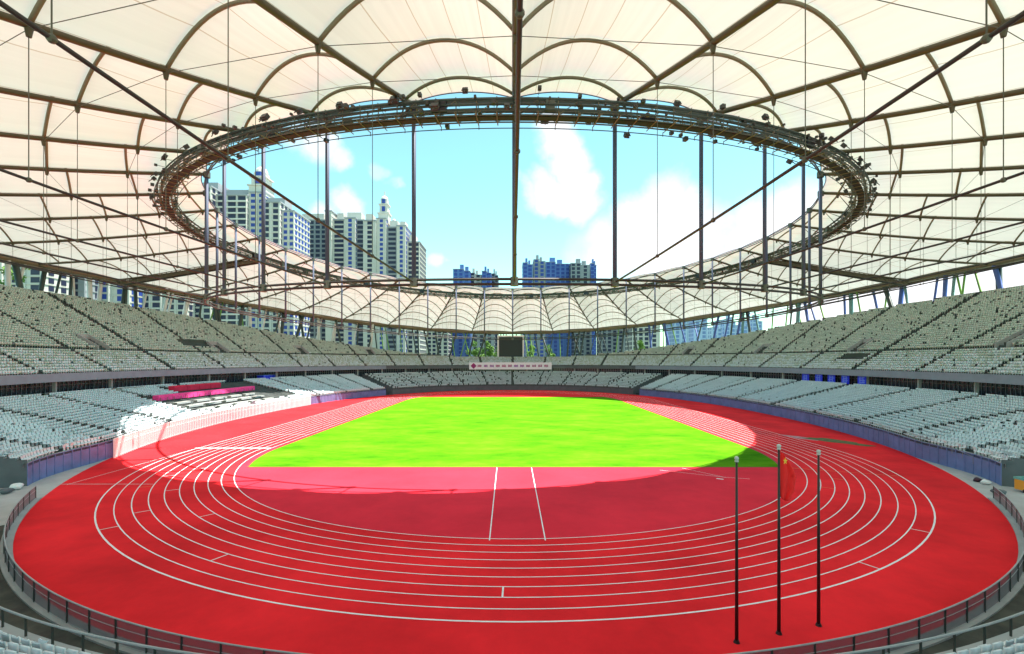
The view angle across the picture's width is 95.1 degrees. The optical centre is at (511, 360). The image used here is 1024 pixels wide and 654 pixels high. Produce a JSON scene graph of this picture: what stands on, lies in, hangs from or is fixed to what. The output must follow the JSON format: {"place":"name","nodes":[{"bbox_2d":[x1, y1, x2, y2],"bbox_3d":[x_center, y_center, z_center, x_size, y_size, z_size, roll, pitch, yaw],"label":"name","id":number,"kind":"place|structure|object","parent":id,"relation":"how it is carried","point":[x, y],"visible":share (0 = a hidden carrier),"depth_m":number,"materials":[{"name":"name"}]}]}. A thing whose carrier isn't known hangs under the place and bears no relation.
{"place":"outdoors","nodes":[
{"label":"outdoors","id":0,"kind":"place"},
{"bbox_2d":[235,447,777,538],"bbox_3d":[0.250,13.193,52.850,73.000,0.001,36.500,0,0,0],"label":"infield surface","id":1,"kind":"object","parent":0,"point":[458,501],"visible":0.82,"depth_m":45.38,"materials":[{"name":"rubber"}]},
{"bbox_2d":[0,457,1023,526],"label":"paved surround","id":2,"kind":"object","parent":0,"point":[44,487],"depth_m":48.70,"materials":[{"name":"grey concrete"}]},
{"bbox_2d":[0,488,14,493],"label":"sack","id":3,"kind":"object","parent":2,"relation":"on","point":[5,490],"visible":1,"depth_m":46.27,"materials":[{"name":"white fabric"}]},
{"bbox_2d":[9,483,23,489],"bbox_3d":[-50.806,12.898,47.972,1.018,0.605,1.162,0,0,-28],"label":"sack","id":4,"kind":"object","parent":2,"relation":"on","point":[15,486],"visible":0.87,"depth_m":47.78,"materials":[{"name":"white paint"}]},
{"bbox_2d":[0,375,385,487],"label":"stand","id":5,"kind":"object","parent":2,"relation":"on","point":[14,470],"visible":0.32,"depth_m":61.94,"materials":[{"name":"plastic"}]},
{"bbox_2d":[168,383,220,391],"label":"red desk row","id":6,"kind":"object","parent":5,"relation":"on","point":[193,387],"visible":0.96,"depth_m":114.05,"materials":[{"name":"fabric"}]},
{"bbox_2d":[192,395,257,407],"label":"guest platform","id":7,"kind":"structure","parent":5,"relation":"on","point":[228,399],"depth_m":110.86,"materials":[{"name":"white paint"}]},
{"bbox_2d":[153,386,254,401],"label":"pink desk row","id":8,"kind":"object","parent":7,"relation":"on","point":[174,396],"visible":0.87,"depth_m":108.41,"materials":[{"name":"fabric"}]},
{"bbox_2d":[0,525,1023,653],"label":"drain channel","id":9,"kind":"object","parent":2,"relation":"on","point":[10,599],"visible":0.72,"depth_m":23.22,"materials":[{"name":"grey concrete"}]},
{"bbox_2d":[0,621,1023,653],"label":"stand","id":10,"kind":"object","parent":2,"relation":"on","point":[17,632],"visible":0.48,"depth_m":18.27,"materials":[{"name":"concrete"}]},
{"bbox_2d":[1,632,26,641],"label":"stadium seat","id":11,"kind":"object","parent":10,"relation":"on","point":[6,637],"visible":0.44,"depth_m":16.60,"materials":[{"name":"plastic"}]},
{"bbox_2d":[11,635,36,644],"bbox_3d":[-17.349,10.105,16.640,0.440,0.905,0.511,0,0,18],"label":"stadium seat","id":12,"kind":"object","parent":10,"relation":"on","point":[14,639],"visible":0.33,"depth_m":16.41,"materials":[{"name":"plastic"}]},
{"bbox_2d":[31,638,48,651],"bbox_3d":[-16.312,10.105,16.178,0.440,0.905,0.251,0,0,17],"label":"stadium seat","id":13,"kind":"object","parent":10,"relation":"on","point":[39,644],"visible":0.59,"depth_m":16.13,"materials":[{"name":"plastic"}]},
{"bbox_2d":[0,606,1023,653],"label":"handrail","id":14,"kind":"object","parent":10,"relation":"on","point":[155,648],"visible":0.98,"depth_m":17.29,"materials":[{"name":"metal"}]},
{"bbox_2d":[1003,636,1023,645],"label":"stadium seat","id":15,"kind":"object","parent":10,"relation":"on","point":[1020,640],"visible":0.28,"depth_m":16.37,"materials":[{"name":"plastic"}]},
{"bbox_2d":[362,372,662,394],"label":"stand","id":16,"kind":"object","parent":2,"relation":"on","point":[391,390],"visible":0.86,"depth_m":202.11,"materials":[{"name":"concrete"}]},
{"bbox_2d":[0,285,1023,396],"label":"stand","id":17,"kind":"object","parent":16,"relation":"on","point":[54,378],"visible":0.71,"depth_m":119.36,"materials":[{"name":"plastic"}]},
{"bbox_2d":[77,334,109,349],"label":"stand exit","id":18,"kind":"object","parent":17,"relation":"on","point":[84,337],"visible":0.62,"depth_m":103.42,"materials":[{"name":"concrete"}]},
{"bbox_2d":[176,339,209,346],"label":"camera platform","id":19,"kind":"structure","parent":17,"relation":"on","point":[195,341],"depth_m":137.62,"materials":[{"name":"black"}]},
{"bbox_2d":[207,341,228,352],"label":"stand exit","id":20,"kind":"object","parent":17,"relation":"on","point":[212,343],"visible":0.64,"depth_m":143.87,"materials":[{"name":"concrete"}]},
{"bbox_2d":[469,362,551,368],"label":"long banner","id":21,"kind":"object","parent":17,"relation":"attached to","point":[510,365],"visible":1,"depth_m":216.14,"materials":[{"name":"white"}]},
{"bbox_2d":[0,285,1023,653],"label":"stadium seats","id":22,"kind":"object","parent":17,"relation":"on","point":[884,403],"visible":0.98,"depth_m":109.38,"materials":[{"name":"plastic"}]},
{"bbox_2d":[754,343,772,353],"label":"stand exit","id":23,"kind":"object","parent":17,"relation":"on","point":[762,346],"visible":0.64,"depth_m":160.94,"materials":[{"name":"concrete"}]},
{"bbox_2d":[841,375,848,383],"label":"blue sign","id":24,"kind":"object","parent":17,"relation":"attached to","point":[844,378],"visible":0.94,"depth_m":116.20,"materials":[{"name":"blue"}]},
{"bbox_2d":[842,353,868,359],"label":"camera platform","id":25,"kind":"structure","parent":17,"relation":"on","point":[854,354],"depth_m":120.21,"materials":[{"name":"black"}]},
{"bbox_2d":[847,338,872,351],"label":"stand exit","id":26,"kind":"object","parent":17,"relation":"on","point":[860,342],"visible":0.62,"depth_m":125.34,"materials":[{"name":"concrete"}]},
{"bbox_2d":[858,376,865,383],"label":"blue sign","id":27,"kind":"object","parent":17,"relation":"attached to","point":[861,379],"visible":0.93,"depth_m":110.68,"materials":[{"name":"blue"}]},
{"bbox_2d":[994,328,1023,347],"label":"stand exit","id":28,"kind":"object","parent":17,"relation":"on","point":[1017,335],"visible":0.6,"depth_m":84.97,"materials":[{"name":"concrete"}]},
{"bbox_2d":[639,374,1023,486],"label":"stand","id":29,"kind":"object","parent":2,"relation":"on","point":[1002,472],"visible":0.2,"depth_m":71.71,"materials":[{"name":"concrete"}]},
{"bbox_2d":[0,368,1023,398],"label":"box front","id":30,"kind":"object","parent":29,"relation":"on","point":[1005,390],"visible":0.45,"depth_m":114.33,"materials":[{"name":"grey glass"}]},
{"bbox_2d":[643,387,972,457],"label":"wall rail","id":31,"kind":"object","parent":29,"relation":"on","point":[847,416],"depth_m":79.73,"materials":[{"name":"grey metal"}]},
{"bbox_2d":[1013,476,1023,492],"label":"orange crate","id":32,"kind":"object","parent":2,"relation":"on","point":[1018,482],"visible":1,"depth_m":47.00,"materials":[{"name":"orange plastic"}]},
{"bbox_2d":[249,397,777,466],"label":"grass pitch","id":33,"kind":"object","parent":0,"point":[512,432],"depth_m":78.05,"materials":[{"name":"green plant"}]},
{"bbox_2d":[247,397,777,466],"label":"grass edging","id":34,"kind":"object","parent":33,"relation":"on","point":[417,397],"depth_m":78.95,"materials":[{"name":"green"}]},
{"bbox_2d":[13,390,1017,653],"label":"running track","id":35,"kind":"structure","parent":0,"point":[965,550],"depth_m":30.73,"materials":[{"name":"red rubber"}]},
{"bbox_2d":[113,396,310,457],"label":"picket barrier","id":36,"kind":"object","parent":35,"relation":"on","point":[127,443],"visible":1,"depth_m":88.11,"materials":[{"name":"white paint"}]},
{"bbox_2d":[67,391,935,621],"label":"track markings","id":37,"kind":"object","parent":35,"relation":"on","point":[489,538],"visible":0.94,"depth_m":32.48,"materials":[{"name":"white paint"}]},
{"bbox_2d":[733,456,739,643],"bbox_3d":[10.508,8.840,21.900,0.300,8.720,0.300,0,0,0],"label":"flagpole","id":38,"kind":"object","parent":35,"relation":"on","point":[736,639],"visible":1,"depth_m":21.85,"materials":[{"name":"grey metal"}]},
{"bbox_2d":[776,444,781,635],"bbox_3d":[12.883,8.615,22.600,0.300,9.170,0.300,0,0,0],"label":"flagpole","id":39,"kind":"object","parent":35,"relation":"on","point":[778,632],"visible":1,"depth_m":22.55,"materials":[{"name":"grey metal"}]},
{"bbox_2d":[780,450,795,500],"bbox_3d":[13.300,5.486,22.533,0.747,2.573,0.265,0,0,0],"label":"flag","id":40,"kind":"object","parent":39,"relation":"hanging from","point":[787,480],"visible":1,"depth_m":22.55,"materials":[{"name":"red fabric"}]},
{"bbox_2d":[815,449,821,626],"bbox_3d":[15.257,8.815,23.300,0.300,8.770,0.300,0,0,0],"label":"flagpole","id":41,"kind":"object","parent":35,"relation":"on","point":[818,622],"visible":1,"depth_m":23.25,"materials":[{"name":"grey metal"}]},
{"bbox_2d":[805,437,872,446],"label":"floor mat","id":42,"kind":"object","parent":35,"relation":"on","point":[837,441],"visible":1,"depth_m":76.03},
{"bbox_2d":[202,93,1023,354],"label":"sky","id":43,"kind":"structure","parent":0,"point":[464,177],"materials":[{"name":"blue"}]},
{"label":"passage floor","id":44,"kind":"structure","parent":0,"visible":0},
{"bbox_2d":[248,306,251,328],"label":"leaning column","id":45,"kind":"structure","parent":44,"relation":"on","point":[249,320],"depth_m":175.32,"materials":[{"name":"white concrete"}]},
{"bbox_2d":[296,315,304,335],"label":"leaning column","id":46,"kind":"structure","parent":44,"relation":"on","point":[299,327],"depth_m":191.50,"materials":[{"name":"grey"}]},
{"label":"ground","id":47,"kind":"structure","parent":0,"visible":0},
{"bbox_2d":[5,260,10,285],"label":"leaning column","id":48,"kind":"structure","parent":47,"relation":"on","point":[7,274],"depth_m":106.63,"materials":[{"name":"white"}]},
{"bbox_2d":[0,266,30,285],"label":"tree","id":49,"kind":"object","parent":47,"relation":"on","point":[3,273],"visible":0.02,"depth_m":126.64,"materials":[{"name":"green plant"}]},
{"bbox_2d":[12,262,23,287],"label":"leaning column","id":50,"kind":"structure","parent":47,"relation":"on","point":[17,277],"depth_m":108.96,"materials":[{"name":"grey"}]},
{"bbox_2d":[0,262,68,294],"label":"city building","id":51,"kind":"structure","parent":47,"relation":"on","point":[32,280],"depth_m":191.50,"materials":[{"name":"white"}]},
{"bbox_2d":[30,277,39,282],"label":"window","id":52,"kind":"structure","parent":51,"relation":"in","point":[32,279],"depth_m":191.30,"materials":[{"name":"blue glass"}]},
{"bbox_2d":[38,268,46,290],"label":"leaning column","id":53,"kind":"structure","parent":47,"relation":"on","point":[42,281],"depth_m":115.45,"materials":[{"name":"grey"}]},
{"bbox_2d":[68,277,72,294],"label":"leaning column","id":54,"kind":"structure","parent":47,"relation":"on","point":[70,285],"depth_m":122.32,"materials":[{"name":"grey metal"}]},
{"bbox_2d":[75,277,102,300],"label":"city building","id":55,"kind":"structure","parent":47,"relation":"on","point":[80,289],"depth_m":206.50,"materials":[{"name":"white"}]},
{"bbox_2d":[86,277,92,299],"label":"leaning column","id":56,"kind":"structure","parent":47,"relation":"on","point":[89,289],"depth_m":127.71,"materials":[{"name":"white"}]},
{"bbox_2d":[97,279,102,300],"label":"leaning column","id":57,"kind":"structure","parent":47,"relation":"on","point":[99,292],"depth_m":130.16,"materials":[{"name":"white"}]},
{"bbox_2d":[102,282,143,306],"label":"city building","id":58,"kind":"structure","parent":47,"relation":"on","point":[111,294],"depth_m":216.30,"materials":[{"name":"white glass"}]},
{"bbox_2d":[133,286,137,306],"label":"leaning column","id":59,"kind":"structure","parent":47,"relation":"on","point":[135,295],"depth_m":140.77,"materials":[{"name":"grey"}]},
{"bbox_2d":[162,292,169,310],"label":"leaning column","id":60,"kind":"structure","parent":47,"relation":"on","point":[165,304],"depth_m":148.82,"materials":[{"name":"white"}]},
{"bbox_2d":[144,290,195,316],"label":"city building","id":61,"kind":"structure","parent":47,"relation":"on","point":[154,302],"depth_m":226.05,"materials":[{"name":"white concrete"}]},
{"bbox_2d":[144,290,159,310],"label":"window","id":62,"kind":"structure","parent":61,"relation":"in","point":[154,298],"depth_m":224.81,"materials":[{"name":"blue glass"}]},
{"bbox_2d":[182,295,189,314],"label":"leaning column","id":63,"kind":"structure","parent":47,"relation":"on","point":[185,308],"depth_m":155.32,"materials":[{"name":"white concrete"}]},
{"bbox_2d":[238,305,244,325],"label":"leaning column","id":64,"kind":"structure","parent":47,"relation":"on","point":[240,317],"depth_m":172.23,"materials":[{"name":"grey"}]},
{"bbox_2d":[195,167,310,337],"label":"apartment tower","id":65,"kind":"structure","parent":47,"relation":"on","point":[287,226],"depth_m":235.80,"materials":[{"name":"white concrete"}]},
{"bbox_2d":[195,187,289,324],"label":"window","id":66,"kind":"structure","parent":65,"relation":"in","point":[213,190],"depth_m":235.83,"materials":[{"name":"blue glass"}]},
{"bbox_2d":[251,194,309,336],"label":"window","id":67,"kind":"structure","parent":65,"relation":"in","point":[252,195],"depth_m":237.33,"materials":[{"name":"blue glass"}]},
{"bbox_2d":[302,191,426,352],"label":"apartment tower","id":68,"kind":"structure","parent":47,"relation":"on","point":[392,243],"depth_m":299.00,"materials":[{"name":"white concrete"}]},
{"bbox_2d":[310,221,425,352],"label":"window","id":69,"kind":"structure","parent":68,"relation":"in","point":[312,222],"depth_m":299.79,"materials":[{"name":"blue"}]},
{"bbox_2d":[348,219,411,351],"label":"window","id":70,"kind":"structure","parent":68,"relation":"in","point":[349,220],"depth_m":297.82,"materials":[{"name":"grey glass"}]},
{"bbox_2d":[426,331,451,355],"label":"city building","id":71,"kind":"structure","parent":47,"relation":"on","point":[445,347],"depth_m":421.30,"materials":[{"name":"beige concrete"}]},
{"bbox_2d":[452,333,471,356],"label":"city building","id":72,"kind":"structure","parent":47,"relation":"on","point":[458,345],"depth_m":451.30,"materials":[{"name":"blue glass"}]},
{"bbox_2d":[453,265,470,282],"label":"city building","id":73,"kind":"structure","parent":47,"relation":"on","point":[461,272],"depth_m":620.00,"materials":[{"name":"blue glass"}]},
{"bbox_2d":[465,340,486,356],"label":"tree","id":74,"kind":"object","parent":47,"relation":"on","point":[475,352],"visible":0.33,"depth_m":253.77,"materials":[{"name":"green plant"}]},
{"bbox_2d":[471,268,481,286],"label":"city building","id":75,"kind":"structure","parent":47,"relation":"on","point":[474,275],"depth_m":641.30,"materials":[{"name":"grey"}]},
{"bbox_2d":[472,330,494,356],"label":"city building","id":76,"kind":"structure","parent":47,"relation":"on","point":[488,336],"depth_m":400.00,"materials":[{"name":"grey"}]},
{"bbox_2d":[482,266,491,287],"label":"city building","id":77,"kind":"structure","parent":47,"relation":"on","point":[486,273],"depth_m":631.30,"materials":[{"name":"blue glass"}]},
{"bbox_2d":[481,341,496,356],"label":"tree","id":78,"kind":"object","parent":47,"relation":"on","point":[490,351],"visible":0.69,"depth_m":260.97,"materials":[{"name":"green plant"}]},
{"bbox_2d":[491,269,498,356],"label":"city building","id":79,"kind":"structure","parent":47,"relation":"on","point":[494,274],"depth_m":661.30,"materials":[{"name":"blue"}]},
{"bbox_2d":[0,497,1023,653],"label":"fence kerb","id":80,"kind":"structure","parent":47,"relation":"on","point":[978,620],"depth_m":25.44,"materials":[{"name":"concrete"}]},
{"bbox_2d":[3,486,1023,653],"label":"fence","id":81,"kind":"object","parent":80,"relation":"on","point":[933,624],"visible":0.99,"depth_m":22.01,"materials":[{"name":"metal"}]},
{"bbox_2d":[522,258,532,356],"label":"city building","id":82,"kind":"structure","parent":47,"relation":"on","point":[526,269],"depth_m":560.00,"materials":[{"name":"blue glass"}]},
{"bbox_2d":[525,330,544,356],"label":"city building","id":83,"kind":"structure","parent":47,"relation":"on","point":[541,346],"depth_m":400.00,"materials":[{"name":"blue glass"}]},
{"bbox_2d":[532,255,545,287],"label":"city building","id":84,"kind":"structure","parent":47,"relation":"on","point":[538,268],"depth_m":576.30,"materials":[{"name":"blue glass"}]},
{"bbox_2d":[545,258,569,286],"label":"city building","id":85,"kind":"structure","parent":47,"relation":"on","point":[553,269],"depth_m":601.30,"materials":[{"name":"blue glass"}]},
{"bbox_2d":[545,264,568,281],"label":"window","id":86,"kind":"structure","parent":85,"relation":"in","point":[562,265],"depth_m":601.32,"materials":[{"name":"blue glass"}]},
{"bbox_2d":[545,333,571,356],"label":"city building","id":87,"kind":"structure","parent":47,"relation":"on","point":[555,347],"depth_m":430.00,"materials":[{"name":"blue glass"}]},
{"bbox_2d":[569,259,589,282],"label":"city building","id":88,"kind":"structure","parent":47,"relation":"on","point":[577,269],"depth_m":586.05,"materials":[{"name":"grey concrete"}]},
{"bbox_2d":[571,332,591,355],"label":"city building","id":89,"kind":"structure","parent":47,"relation":"on","point":[587,346],"depth_m":411.30,"materials":[{"name":"blue"}]},
{"bbox_2d":[589,259,596,353],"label":"city building","id":90,"kind":"structure","parent":47,"relation":"on","point":[592,270],"depth_m":601.05,"materials":[{"name":"blue glass"}]},
{"bbox_2d":[596,329,625,352],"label":"city building","id":91,"kind":"structure","parent":47,"relation":"on","point":[610,342],"depth_m":381.30,"materials":[{"name":"grey concrete"}]},
{"bbox_2d":[597,331,625,351],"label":"window","id":92,"kind":"structure","parent":91,"relation":"in","point":[614,339],"depth_m":381.29,"materials":[{"name":"grey"}]},
{"bbox_2d":[633,339,645,350],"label":"tree","id":93,"kind":"object","parent":47,"relation":"on","point":[640,343],"visible":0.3,"depth_m":264.05,"materials":[{"name":"green plant"}]},
{"bbox_2d":[625,325,659,350],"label":"city building","id":94,"kind":"structure","parent":47,"relation":"on","point":[643,336],"depth_m":330.98,"materials":[{"name":"beige concrete"}]},
{"bbox_2d":[626,326,655,349],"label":"window","id":95,"kind":"structure","parent":94,"relation":"in","point":[654,335],"depth_m":331.43,"materials":[{"name":"grey glass"}]},
{"bbox_2d":[665,322,687,346],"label":"city building","id":96,"kind":"structure","parent":47,"relation":"on","point":[679,337],"depth_m":481.50,"materials":[{"name":"blue glass"}]},
{"bbox_2d":[688,319,706,341],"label":"city building","id":97,"kind":"structure","parent":47,"relation":"on","point":[692,335],"depth_m":501.30,"materials":[{"name":"blue glass"}]},
{"bbox_2d":[707,325,721,338],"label":"city building","id":98,"kind":"structure","parent":47,"relation":"on","point":[710,331],"depth_m":701.30,"materials":[{"name":"blue"}]},
{"bbox_2d":[712,316,735,336],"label":"city building","id":99,"kind":"structure","parent":47,"relation":"on","point":[723,327],"depth_m":721.05,"materials":[{"name":"blue glass"}]},
{"bbox_2d":[744,315,762,331],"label":"city building","id":100,"kind":"structure","parent":47,"relation":"on","point":[753,325],"depth_m":780.98,"materials":[{"name":"blue"}]},
{"bbox_2d":[796,303,800,322],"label":"leaning column","id":101,"kind":"structure","parent":47,"relation":"on","point":[797,316],"depth_m":168.24,"materials":[{"name":"teal"}]},
{"bbox_2d":[849,293,853,314],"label":"leaning column","id":102,"kind":"structure","parent":47,"relation":"on","point":[851,307],"depth_m":151.49,"materials":[{"name":"teal"}]},
{"bbox_2d":[882,287,893,306],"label":"leaning column","id":103,"kind":"structure","parent":47,"relation":"on","point":[888,299],"depth_m":140.36,"materials":[{"name":"grey metal"}]},
{"bbox_2d":[898,287,903,303],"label":"leaning column","id":104,"kind":"structure","parent":47,"relation":"on","point":[901,297],"depth_m":137.12,"materials":[{"name":"blue metal"}]},
{"bbox_2d":[942,275,947,296],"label":"leaning column","id":105,"kind":"structure","parent":47,"relation":"on","point":[945,288],"depth_m":124.78,"materials":[{"name":"blue metal"}]},
{"bbox_2d":[951,276,955,295],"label":"leaning column","id":106,"kind":"structure","parent":47,"relation":"on","point":[953,286],"depth_m":122.49,"materials":[{"name":"teal metal"}]},
{"bbox_2d":[992,265,1003,288],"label":"leaning column","id":107,"kind":"structure","parent":47,"relation":"on","point":[997,276],"depth_m":111.55,"materials":[{"name":"blue metal"}]},
{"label":"leaning column","id":108,"kind":"object","parent":47,"relation":"on","visible":0},
{"bbox_2d":[0,0,1023,339],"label":"stadium roof","id":109,"kind":"structure","parent":108,"relation":"on","point":[108,104],"depth_m":48.11,"materials":[{"name":"white fabric"}]},
{"bbox_2d":[117,257,260,285],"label":"access bridge","id":110,"kind":"structure","parent":109,"relation":"attached to","point":[242,263],"depth_m":129.13,"materials":[{"name":"brown metal"}]},
{"bbox_2d":[497,335,523,356],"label":"video screen","id":111,"kind":"object","parent":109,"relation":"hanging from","point":[510,348],"visible":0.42,"depth_m":228.45,"materials":[{"name":"black"}]},
{"bbox_2d":[148,85,879,299],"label":"lighting catwalk","id":112,"kind":"object","parent":109,"relation":"hanging from","point":[438,110],"visible":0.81,"depth_m":50.20,"materials":[{"name":"brown"}]},
{"bbox_2d":[768,257,908,285],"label":"access bridge","id":113,"kind":"structure","parent":109,"relation":"attached to","point":[783,263],"depth_m":129.17,"materials":[{"name":"brown metal"}]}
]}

